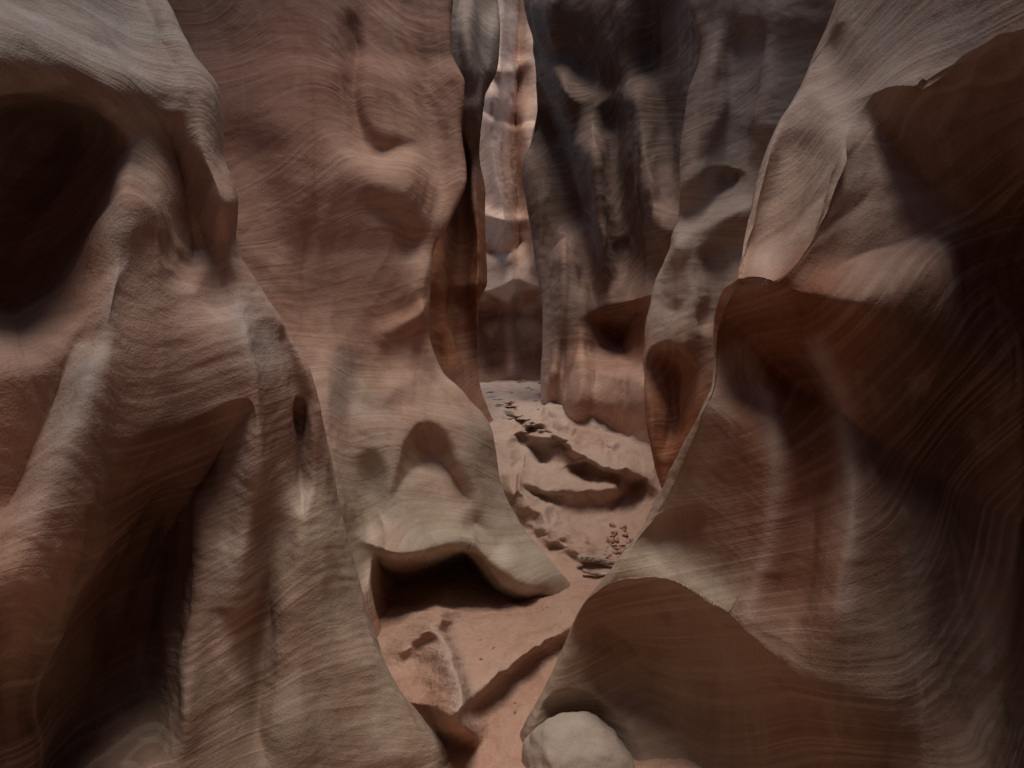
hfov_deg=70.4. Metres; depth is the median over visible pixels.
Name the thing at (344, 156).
sandstone canyon wall
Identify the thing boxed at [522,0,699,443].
sandstone canyon wall
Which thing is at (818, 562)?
sandstone canyon wall
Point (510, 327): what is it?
sandstone canyon wall
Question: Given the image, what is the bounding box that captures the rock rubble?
[457,380,633,726]
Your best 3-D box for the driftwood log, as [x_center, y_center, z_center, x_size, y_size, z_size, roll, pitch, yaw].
[0.666,1.289,5.295,0.229,0.157,0.497,0,0,44]
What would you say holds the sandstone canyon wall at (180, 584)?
on the sandy canyon floor
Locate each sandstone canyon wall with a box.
[0,0,449,767]
[168,0,569,636]
[429,0,499,422]
[477,0,542,382]
[520,0,1023,767]
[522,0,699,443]
[642,0,836,488]
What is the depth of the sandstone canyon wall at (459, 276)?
7.34 m
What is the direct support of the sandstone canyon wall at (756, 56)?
on the sandy canyon floor
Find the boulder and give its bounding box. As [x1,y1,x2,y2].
[522,711,634,767]
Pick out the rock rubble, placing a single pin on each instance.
(620, 550)
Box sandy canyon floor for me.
[377,380,701,767]
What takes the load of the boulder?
on the sandy canyon floor
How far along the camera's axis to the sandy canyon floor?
4.68 m
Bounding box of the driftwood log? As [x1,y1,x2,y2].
[576,543,615,575]

